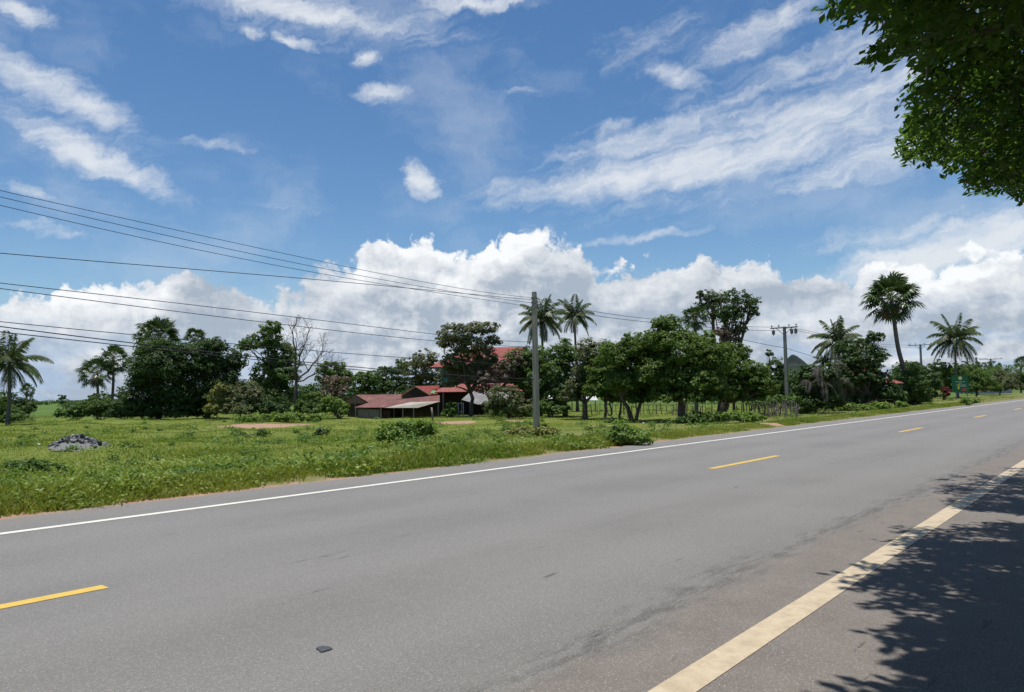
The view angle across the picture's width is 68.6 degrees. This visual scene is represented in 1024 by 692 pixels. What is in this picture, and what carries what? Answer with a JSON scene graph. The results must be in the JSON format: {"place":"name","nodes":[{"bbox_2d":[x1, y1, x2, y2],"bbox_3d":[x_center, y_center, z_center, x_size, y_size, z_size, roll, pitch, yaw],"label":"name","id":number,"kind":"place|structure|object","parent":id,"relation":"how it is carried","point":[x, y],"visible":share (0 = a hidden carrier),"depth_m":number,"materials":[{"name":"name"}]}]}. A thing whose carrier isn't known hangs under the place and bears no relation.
{"place":"outdoors","nodes":[
{"label":"outdoors","id":0,"kind":"place"},
{"bbox_2d":[0,399,1023,691],"bbox_3d":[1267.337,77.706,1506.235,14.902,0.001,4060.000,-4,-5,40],"label":"road","id":1,"kind":"structure","parent":0,"point":[636,569],"depth_m":6.67,"materials":[{"name":"grey asphalt"}]},
{"bbox_2d":[0,400,1020,534],"bbox_3d":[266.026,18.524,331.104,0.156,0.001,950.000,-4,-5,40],"label":"road marking far edge","id":2,"kind":"object","parent":1,"relation":"on","point":[374,484],"visible":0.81,"depth_m":12.80,"materials":[{"name":"white paint"}]},
{"bbox_2d":[0,408,1020,608],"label":"road marking","id":3,"kind":"object","parent":1,"relation":"on","point":[41,598],"visible":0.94,"depth_m":6.23,"materials":[{"name":"yellow paint"}]},
{"bbox_2d":[647,460,1023,691],"bbox_3d":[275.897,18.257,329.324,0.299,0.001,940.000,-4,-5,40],"label":"road edge line","id":4,"kind":"object","parent":1,"relation":"on","point":[699,674],"visible":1,"depth_m":5.46,"materials":[{"name":"beige paint"}]},
{"bbox_2d":[0,388,1023,518],"bbox_3d":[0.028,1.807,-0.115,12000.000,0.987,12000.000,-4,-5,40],"label":"ground","id":5,"kind":"structure","parent":0,"point":[46,410],"depth_m":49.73,"materials":[{"name":"green plant"}]},
{"bbox_2d":[0,389,35,422],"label":"shrub","id":6,"kind":"object","parent":5,"relation":"on","point":[18,411],"visible":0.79,"depth_m":73.40,"materials":[{"name":"green plant"}]},
{"bbox_2d":[0,389,41,414],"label":"shrub","id":7,"kind":"object","parent":5,"relation":"on","point":[27,405],"visible":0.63,"depth_m":89.24,"materials":[{"name":"green plant"}]},
{"bbox_2d":[0,330,53,424],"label":"coconut palm","id":8,"kind":"object","parent":5,"relation":"on","point":[10,363],"visible":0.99,"depth_m":61.91,"materials":[{"name":"green plant"}]},
{"bbox_2d":[19,382,36,397],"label":"sugar palm","id":9,"kind":"object","parent":5,"relation":"on","point":[30,393],"visible":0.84,"depth_m":119.73,"materials":[{"name":"green plant"}]},
{"bbox_2d":[1,457,67,470],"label":"bush","id":10,"kind":"object","parent":5,"relation":"on","point":[31,462],"visible":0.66,"depth_m":21.22,"materials":[{"name":"green plant"}]},
{"bbox_2d":[52,401,96,419],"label":"shrub","id":11,"kind":"object","parent":5,"relation":"on","point":[70,412],"visible":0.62,"depth_m":79.25,"materials":[{"name":"green plant"}]},
{"bbox_2d":[49,440,104,451],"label":"gravel","id":12,"kind":"structure","parent":5,"relation":"on","point":[64,444],"depth_m":29.95,"materials":[{"name":"grey gravel"}]},
{"bbox_2d":[73,357,118,405],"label":"sugar palm","id":13,"kind":"object","parent":5,"relation":"on","point":[97,380],"visible":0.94,"depth_m":94.54,"materials":[{"name":"green plant"}]},
{"bbox_2d":[80,394,113,419],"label":"shrub","id":14,"kind":"object","parent":5,"relation":"on","point":[92,408],"visible":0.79,"depth_m":78.51,"materials":[{"name":"green plant"}]},
{"bbox_2d":[87,391,122,400],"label":"shrub","id":15,"kind":"object","parent":5,"relation":"on","point":[103,394],"visible":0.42,"depth_m":108.43,"materials":[{"name":"green plant"}]},
{"bbox_2d":[94,345,129,401],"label":"sugar palm","id":16,"kind":"object","parent":5,"relation":"on","point":[115,350],"visible":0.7,"depth_m":96.77,"materials":[{"name":"green plant"}]},
{"bbox_2d":[105,395,139,418],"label":"shrub","id":17,"kind":"object","parent":5,"relation":"on","point":[115,410],"visible":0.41,"depth_m":76.44,"materials":[{"name":"green plant"}]},
{"bbox_2d":[131,315,181,417],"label":"sugar palm","id":18,"kind":"object","parent":5,"relation":"on","point":[156,324],"visible":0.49,"depth_m":82.67,"materials":[{"name":"green plant"}]},
{"bbox_2d":[115,336,208,418],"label":"dense tree","id":19,"kind":"object","parent":5,"relation":"on","point":[152,371],"visible":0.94,"depth_m":74.89,"materials":[{"name":"green plant"}]},
{"bbox_2d":[180,328,206,374],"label":"sugar palm","id":20,"kind":"object","parent":5,"relation":"on","point":[200,333],"visible":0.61,"depth_m":85.79,"materials":[{"name":"green plant"}]},
{"bbox_2d":[169,464,249,476],"bbox_3d":[-6.702,2.926,17.154,2.100,0.466,0.999,0,-4,-12],"label":"bush","id":21,"kind":"object","parent":5,"relation":"on","point":[182,471],"visible":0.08,"depth_m":16.96,"materials":[{"name":"green plant"}]},
{"bbox_2d":[172,336,250,418],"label":"dense tree","id":22,"kind":"object","parent":5,"relation":"on","point":[214,371],"visible":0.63,"depth_m":76.99,"materials":[{"name":"green plant"}]},
{"bbox_2d":[202,382,226,419],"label":"shrub","id":23,"kind":"object","parent":5,"relation":"on","point":[217,390],"visible":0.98,"depth_m":71.65,"materials":[{"name":"green plant"}]},
{"bbox_2d":[57,379,413,409],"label":"woods","id":24,"kind":"object","parent":5,"relation":"on","point":[310,388],"visible":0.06,"depth_m":118.28,"materials":[{"name":"green plant"}]},
{"bbox_2d":[219,380,265,416],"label":"shrub","id":25,"kind":"object","parent":5,"relation":"on","point":[244,397],"visible":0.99,"depth_m":71.62,"materials":[{"name":"green plant"}]},
{"bbox_2d":[235,428,271,436],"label":"bush","id":26,"kind":"object","parent":5,"relation":"on","point":[262,431],"visible":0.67,"depth_m":41.14,"materials":[{"name":"green plant"}]},
{"bbox_2d":[236,320,303,415],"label":"tall tree","id":27,"kind":"object","parent":5,"relation":"on","point":[276,381],"visible":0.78,"depth_m":74.74,"materials":[{"name":"green plant"}]},
{"bbox_2d":[252,394,293,413],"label":"shrub","id":28,"kind":"object","parent":5,"relation":"on","point":[272,404],"visible":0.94,"depth_m":71.18,"materials":[{"name":"green plant"}]},
{"bbox_2d":[233,411,325,422],"bbox_3d":[-18.090,5.751,58.734,7.289,1.367,2.322,-1,-4,-5],"label":"bush","id":29,"kind":"object","parent":5,"relation":"on","point":[286,417],"visible":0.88,"depth_m":58.38,"materials":[{"name":"green plant"}]},
{"bbox_2d":[292,392,327,417],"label":"shrub","id":30,"kind":"object","parent":5,"relation":"on","point":[316,406],"visible":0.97,"depth_m":69.46,"materials":[{"name":"green plant"}]},
{"bbox_2d":[275,315,346,414],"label":"bare tree","id":31,"kind":"object","parent":5,"relation":"on","point":[296,379],"visible":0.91,"depth_m":72.84,"materials":[{"name":"brown plant"}]},
{"bbox_2d":[311,428,330,436],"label":"bush","id":32,"kind":"object","parent":5,"relation":"on","point":[320,431],"visible":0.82,"depth_m":39.69,"materials":[{"name":"green plant"}]},
{"bbox_2d":[315,375,351,415],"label":"dry bush","id":33,"kind":"object","parent":5,"relation":"on","point":[332,391],"visible":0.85,"depth_m":75.93,"materials":[{"name":"brown plant"}]},
{"bbox_2d":[314,360,355,413],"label":"round tree","id":34,"kind":"object","parent":5,"relation":"on","point":[338,372],"visible":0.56,"depth_m":81.63,"materials":[{"name":"green plant"}]},
{"bbox_2d":[320,394,349,418],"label":"shrub","id":35,"kind":"object","parent":5,"relation":"on","point":[337,403],"visible":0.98,"depth_m":68.59,"materials":[{"name":"green plant"}]},
{"bbox_2d":[345,370,382,398],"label":"leafy tree","id":36,"kind":"object","parent":5,"relation":"on","point":[364,379],"visible":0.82,"depth_m":87.86,"materials":[{"name":"green plant"}]},
{"bbox_2d":[368,358,415,393],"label":"leafy tree","id":37,"kind":"object","parent":5,"relation":"on","point":[386,382],"visible":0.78,"depth_m":91.27,"materials":[{"name":"green plant"}]},
{"bbox_2d":[346,394,439,418],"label":"rusty shed","id":38,"kind":"structure","parent":5,"relation":"on","point":[380,406],"depth_m":72.01,"materials":[{"name":"brown metal"}]},
{"bbox_2d":[375,418,440,442],"bbox_3d":[-4.179,3.407,29.860,2.686,1.106,1.557,-1,-4,0],"label":"bush","id":39,"kind":"object","parent":5,"relation":"on","point":[418,426],"visible":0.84,"depth_m":29.61,"materials":[{"name":"green plant"}]},
{"bbox_2d":[398,348,441,388],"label":"leafy tree","id":40,"kind":"object","parent":5,"relation":"on","point":[423,364],"visible":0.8,"depth_m":85.23,"materials":[{"name":"green plant"}]},
{"bbox_2d":[401,385,439,398],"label":"roof","id":41,"kind":"structure","parent":5,"relation":"on","point":[418,391],"depth_m":76.78,"materials":[{"name":"red wood"}]},
{"bbox_2d":[441,401,457,416],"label":"shrub","id":42,"kind":"object","parent":5,"relation":"on","point":[451,410],"visible":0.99,"depth_m":65.68,"materials":[{"name":"green plant"}]},
{"bbox_2d":[435,321,502,416],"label":"tree","id":43,"kind":"object","parent":5,"relation":"on","point":[460,349],"visible":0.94,"depth_m":67.50,"materials":[{"name":"green plant"}]},
{"bbox_2d":[430,347,532,414],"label":"red roofed house","id":44,"kind":"structure","parent":5,"relation":"on","point":[452,394],"depth_m":76.85,"materials":[{"name":"brown wood"}]},
{"bbox_2d":[17,384,951,404],"bbox_3d":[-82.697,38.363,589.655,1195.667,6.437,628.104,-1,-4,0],"label":"treeline","id":45,"kind":"object","parent":5,"relation":"on","point":[56,401],"visible":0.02,"depth_m":484.85,"materials":[{"name":"green plant"}]},
{"bbox_2d":[461,391,519,414],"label":"tarp awning","id":46,"kind":"object","parent":5,"relation":"on","point":[479,398],"visible":0.24,"depth_m":71.11,"materials":[{"name":"grey fabric"}]},
{"bbox_2d":[470,350,528,416],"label":"leafy tree","id":47,"kind":"object","parent":5,"relation":"on","point":[502,373],"visible":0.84,"depth_m":66.52,"materials":[{"name":"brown plant"}]},
{"bbox_2d":[481,385,532,418],"bbox_3d":[-0.241,4.662,61.708,4.698,2.953,3.000,-1,-4,0],"label":"shrub","id":48,"kind":"object","parent":5,"relation":"on","point":[514,403],"visible":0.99,"depth_m":61.19,"materials":[{"name":"green plant"}]},
{"bbox_2d":[488,403,532,416],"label":"shrub","id":49,"kind":"object","parent":5,"relation":"on","point":[504,412],"visible":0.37,"depth_m":64.13,"materials":[{"name":"green plant"}]},
{"bbox_2d":[492,425,560,437],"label":"bush","id":50,"kind":"object","parent":5,"relation":"on","point":[542,431],"visible":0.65,"depth_m":35.69,"materials":[{"name":"green plant"}]},
{"bbox_2d":[500,345,567,415],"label":"leafy tree","id":51,"kind":"object","parent":5,"relation":"on","point":[544,386],"visible":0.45,"depth_m":67.03,"materials":[{"name":"green plant"}]},
{"bbox_2d":[531,291,539,426],"bbox_3d":[1.323,0.913,43.545,0.390,8.166,0.300,-4,-5,40],"label":"utility pole","id":52,"kind":"object","parent":5,"relation":"on","point":[536,404],"visible":0.83,"depth_m":43.41,"materials":[{"name":"concrete"}]},
{"bbox_2d":[1,283,520,341],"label":"power line","id":53,"kind":"object","parent":52,"relation":"attached to","point":[237,310],"visible":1,"depth_m":29.11,"materials":[{"name":"black metal"}]},
{"bbox_2d":[0,288,522,346],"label":"power line","id":54,"kind":"object","parent":52,"relation":"attached to","point":[235,318],"visible":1,"depth_m":28.74,"materials":[{"name":"black metal"}]},
{"bbox_2d":[0,326,524,378],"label":"power line","id":55,"kind":"object","parent":52,"relation":"attached to","point":[236,354],"visible":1,"depth_m":28.59,"materials":[{"name":"black metal"}]},
{"bbox_2d":[0,205,529,306],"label":"power line","id":56,"kind":"object","parent":52,"relation":"attached to","point":[240,258],"visible":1,"depth_m":29.27,"materials":[{"name":"black metal"}]},
{"bbox_2d":[0,331,530,381],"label":"power line","id":57,"kind":"object","parent":52,"relation":"attached to","point":[243,358],"visible":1,"depth_m":29.14,"materials":[{"name":"black metal"}]},
{"bbox_2d":[0,190,530,297],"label":"power line","id":58,"kind":"object","parent":52,"relation":"attached to","point":[242,244],"visible":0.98,"depth_m":29.40,"materials":[{"name":"black metal"}]},
{"bbox_2d":[0,253,531,299],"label":"power line","id":59,"kind":"object","parent":52,"relation":"attached to","point":[235,272],"visible":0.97,"depth_m":29.11,"materials":[{"name":"black metal"}]},
{"bbox_2d":[0,321,531,365],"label":"power line","id":60,"kind":"object","parent":52,"relation":"attached to","point":[237,344],"visible":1,"depth_m":28.94,"materials":[{"name":"black metal"}]},
{"bbox_2d":[2,197,529,302],"bbox_3d":[-13.541,-5.041,26.078,0.021,3.394,45.942,-4,-5,40],"label":"power line","id":61,"kind":"object","parent":52,"relation":"attached to","point":[241,251],"visible":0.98,"depth_m":29.12,"materials":[{"name":"black metal"}]},
{"bbox_2d":[534,303,778,330],"bbox_3d":[13.815,-1.849,57.763,0.030,0.934,38.845,-4,-5,40],"label":"power line","id":62,"kind":"object","parent":52,"relation":"attached to","point":[644,321],"visible":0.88,"depth_m":51.57,"materials":[{"name":"black metal"}]},
{"bbox_2d":[518,294,569,411],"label":"coconut palm","id":63,"kind":"object","parent":5,"relation":"on","point":[544,318],"visible":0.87,"depth_m":76.84,"materials":[{"name":"green plant"}]},
{"bbox_2d":[532,398,571,417],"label":"shrub","id":64,"kind":"object","parent":5,"relation":"on","point":[551,408],"visible":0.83,"depth_m":63.86,"materials":[{"name":"green plant"}]},
{"bbox_2d":[540,338,588,416],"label":"leafy tree","id":65,"kind":"object","parent":5,"relation":"on","point":[561,376],"visible":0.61,"depth_m":65.31,"materials":[{"name":"green plant"}]},
{"bbox_2d":[552,294,596,411],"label":"coconut palm","id":66,"kind":"object","parent":5,"relation":"on","point":[573,316],"visible":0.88,"depth_m":81.89,"materials":[{"name":"green plant"}]},
{"bbox_2d":[556,337,606,419],"bbox_3d":[6.054,2.698,60.197,4.671,6.759,3.838,-3,-4,31],"label":"leafy tree","id":67,"kind":"object","parent":5,"relation":"on","point":[573,390],"visible":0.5,"depth_m":59.61,"materials":[{"name":"green plant"}]},
{"bbox_2d":[581,353,621,418],"bbox_3d":[7.325,2.770,56.990,4.261,5.965,2.958,2,-4,-35],"label":"mango tree","id":68,"kind":"object","parent":5,"relation":"on","point":[597,378],"visible":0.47,"depth_m":56.23,"materials":[{"name":"green plant"}]},
{"bbox_2d":[595,332,660,421],"bbox_3d":[8.467,2.251,52.532,5.317,6.535,4.322,-1,-4,0],"label":"mango tree","id":69,"kind":"object","parent":5,"relation":"on","point":[623,354],"visible":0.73,"depth_m":51.87,"materials":[{"name":"green plant"}]},
{"bbox_2d":[604,419,653,445],"bbox_3d":[3.569,2.669,22.895,1.515,0.888,1.018,-2,-4,14],"label":"bush","id":70,"kind":"object","parent":5,"relation":"on","point":[621,432],"visible":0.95,"depth_m":22.59,"materials":[{"name":"green plant"}]},
{"bbox_2d":[627,314,737,416],"bbox_3d":[11.596,1.494,50.725,7.418,7.599,4.886,-1,-4,0],"label":"mango tree","id":71,"kind":"object","parent":5,"relation":"on","point":[695,366],"visible":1,"depth_m":50.15,"materials":[{"name":"green plant"}]},
{"bbox_2d":[590,400,798,415],"bbox_3d":[14.793,5.244,63.265,18.054,1.530,0.662,-3,-4,33],"label":"stick fence","id":72,"kind":"object","parent":5,"relation":"on","point":[686,407],"visible":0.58,"depth_m":63.34,"materials":[{"name":"brown wood"}]},
{"bbox_2d":[682,306,709,411],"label":"sugar palm","id":73,"kind":"object","parent":5,"relation":"on","point":[694,312],"visible":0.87,"depth_m":69.81,"materials":[{"name":"green plant"}]},
{"bbox_2d":[674,410,724,422],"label":"bush","id":74,"kind":"object","parent":5,"relation":"on","point":[691,417],"visible":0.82,"depth_m":48.30,"materials":[{"name":"green plant"}]},
{"bbox_2d":[712,326,731,411],"bbox_3d":[17.470,2.115,62.083,1.886,7.580,1.118,-1,-4,0],"label":"dead branch tree","id":75,"kind":"object","parent":5,"relation":"on","point":[726,334],"visible":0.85,"depth_m":62.16,"materials":[{"name":"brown plant"}]},
{"bbox_2d":[693,287,761,409],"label":"tall tree","id":76,"kind":"object","parent":5,"relation":"on","point":[725,315],"visible":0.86,"depth_m":79.74,"materials":[{"name":"green plant"}]},
{"bbox_2d":[719,410,767,422],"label":"bush","id":77,"kind":"object","parent":5,"relation":"on","point":[750,416],"visible":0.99,"depth_m":46.23,"materials":[{"name":"green plant"}]},
{"bbox_2d":[717,341,780,411],"bbox_3d":[16.655,2.590,56.130,6.548,5.973,3.872,-1,-4,0],"label":"mango tree","id":78,"kind":"object","parent":5,"relation":"on","point":[747,381],"visible":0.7,"depth_m":55.48,"materials":[{"name":"green plant"}]},
{"bbox_2d":[744,394,800,415],"bbox_3d":[20.825,4.747,60.072,4.645,1.800,2.792,-1,-4,0],"label":"vine hedge","id":79,"kind":"object","parent":5,"relation":"on","point":[775,398],"visible":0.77,"depth_m":59.65,"materials":[{"name":"green plant"}]},
{"bbox_2d":[746,400,798,416],"bbox_3d":[19.991,4.814,57.724,4.229,1.455,0.413,0,-4,-7],"label":"fence","id":80,"kind":"object","parent":5,"relation":"on","point":[768,413],"visible":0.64,"depth_m":57.70,"materials":[{"name":"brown wood"}]},
{"bbox_2d":[765,349,797,406],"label":"leafy tree","id":81,"kind":"object","parent":5,"relation":"on","point":[777,377],"visible":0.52,"depth_m":85.14,"materials":[{"name":"green plant"}]},
{"bbox_2d":[770,324,797,408],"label":"utility pole","id":82,"kind":"object","parent":5,"relation":"on","point":[785,360],"visible":0.93,"depth_m":73.68,"materials":[{"name":"grey concrete"}]},
{"bbox_2d":[786,361,854,412],"bbox_3d":[25.250,3.538,62.625,4.977,4.507,4.616,1,-4,-26],"label":"shaggy palm thicket","id":83,"kind":"object","parent":5,"relation":"on","point":[820,390],"visible":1,"depth_m":62.08,"materials":[{"name":"green plant"}]},
{"bbox_2d":[812,349,833,367],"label":"coconut palm","id":84,"kind":"object","parent":5,"relation":"on","point":[822,360],"visible":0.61,"depth_m":75.94,"materials":[{"name":"green plant"}]},
{"bbox_2d":[806,315,861,364],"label":"coconut palm","id":85,"kind":"object","parent":5,"relation":"on","point":[839,331],"visible":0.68,"depth_m":73.87,"materials":[{"name":"green plant"}]},
{"bbox_2d":[792,399,911,411],"bbox_3d":[29.483,5.325,65.031,10.893,1.333,3.296,-1,-4,0],"label":"bush","id":86,"kind":"object","parent":5,"relation":"on","point":[851,406],"visible":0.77,"depth_m":64.56,"materials":[{"name":"green plant"}]},
{"bbox_2d":[827,370,903,405],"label":"red house","id":87,"kind":"structure","parent":5,"relation":"on","point":[845,391],"depth_m":70.94,"materials":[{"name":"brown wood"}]},
{"bbox_2d":[828,330,907,403],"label":"dense tree","id":88,"kind":"object","parent":5,"relation":"on","point":[854,361],"visible":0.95,"depth_m":66.58,"materials":[{"name":"green plant"}]},
{"bbox_2d":[795,360,946,387],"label":"woods","id":89,"kind":"object","parent":5,"relation":"on","point":[897,372],"visible":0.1,"depth_m":117.41,"materials":[{"name":"green plant"}]},
{"bbox_2d":[858,271,927,403],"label":"sugar palm","id":90,"kind":"object","parent":5,"relation":"on","point":[898,310],"visible":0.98,"depth_m":71.70,"materials":[{"name":"green plant"}]},
{"bbox_2d":[895,364,933,404],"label":"shrub","id":91,"kind":"object","parent":5,"relation":"on","point":[915,392],"visible":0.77,"depth_m":69.84,"materials":[{"name":"green plant"}]},
{"bbox_2d":[811,0,1023,206],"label":"roadside tree","id":92,"kind":"object","parent":5,"relation":"on","point":[957,32],"visible":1,"depth_m":7.85,"materials":[{"name":"green plant"}]},
{"bbox_2d":[909,363,944,398],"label":"shrub","id":93,"kind":"object","parent":5,"relation":"on","point":[935,379],"visible":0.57,"depth_m":80.83,"materials":[{"name":"green plant"}]},
{"bbox_2d":[938,387,951,399],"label":"red shrub","id":94,"kind":"object","parent":5,"relation":"on","point":[945,390],"visible":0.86,"depth_m":83.65,"materials":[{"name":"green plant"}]},
{"bbox_2d":[926,359,973,397],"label":"leafy tree","id":95,"kind":"object","parent":5,"relation":"on","point":[944,370],"visible":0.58,"depth_m":106.64,"materials":[{"name":"green plant"}]},
{"bbox_2d":[926,313,983,397],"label":"coconut palm","id":96,"kind":"object","parent":5,"relation":"on","point":[960,343],"visible":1,"depth_m":103.67,"materials":[{"name":"green plant"}]},
{"bbox_2d":[952,375,968,399],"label":"signboard","id":97,"kind":"object","parent":5,"relation":"on","point":[960,383],"visible":1,"depth_m":80.39,"materials":[{"name":"metal"}]},
{"bbox_2d":[916,364,1023,392],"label":"woods","id":98,"kind":"object","parent":5,"relation":"on","point":[990,369],"visible":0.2,"depth_m":138.46,"materials":[{"name":"green plant"}]},
{"bbox_2d":[959,396,980,404],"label":"bush","id":99,"kind":"object","parent":5,"relation":"on","point":[965,400],"visible":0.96,"depth_m":64.31,"materials":[{"name":"green plant"}]},
{"bbox_2d":[951,361,1000,394],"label":"leafy tree","id":100,"kind":"object","parent":5,"relation":"on","point":[990,364],"visible":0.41,"depth_m":149.18,"materials":[{"name":"green plant"}]},
{"bbox_2d":[953,365,1003,396],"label":"leafy tree","id":101,"kind":"object","parent":5,"relation":"on","point":[977,385],"visible":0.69,"depth_m":111.11,"materials":[{"name":"green plant"}]},
{"bbox_2d":[979,368,1023,395],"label":"leafy tree","id":102,"kind":"object","parent":5,"relation":"on","point":[1007,382],"visible":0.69,"depth_m":124.09,"materials":[{"name":"green plant"}]},
{"bbox_2d":[0,0,1023,400],"label":"sky","id":103,"kind":"structure","parent":0,"point":[633,158],"materials":[{"name":"blue"}]},
{"bbox_2d":[778,355,809,373],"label":"hill","id":104,"kind":"structure","parent":0,"point":[795,361],"depth_m":2563.23,"materials":[{"name":"green plant"}]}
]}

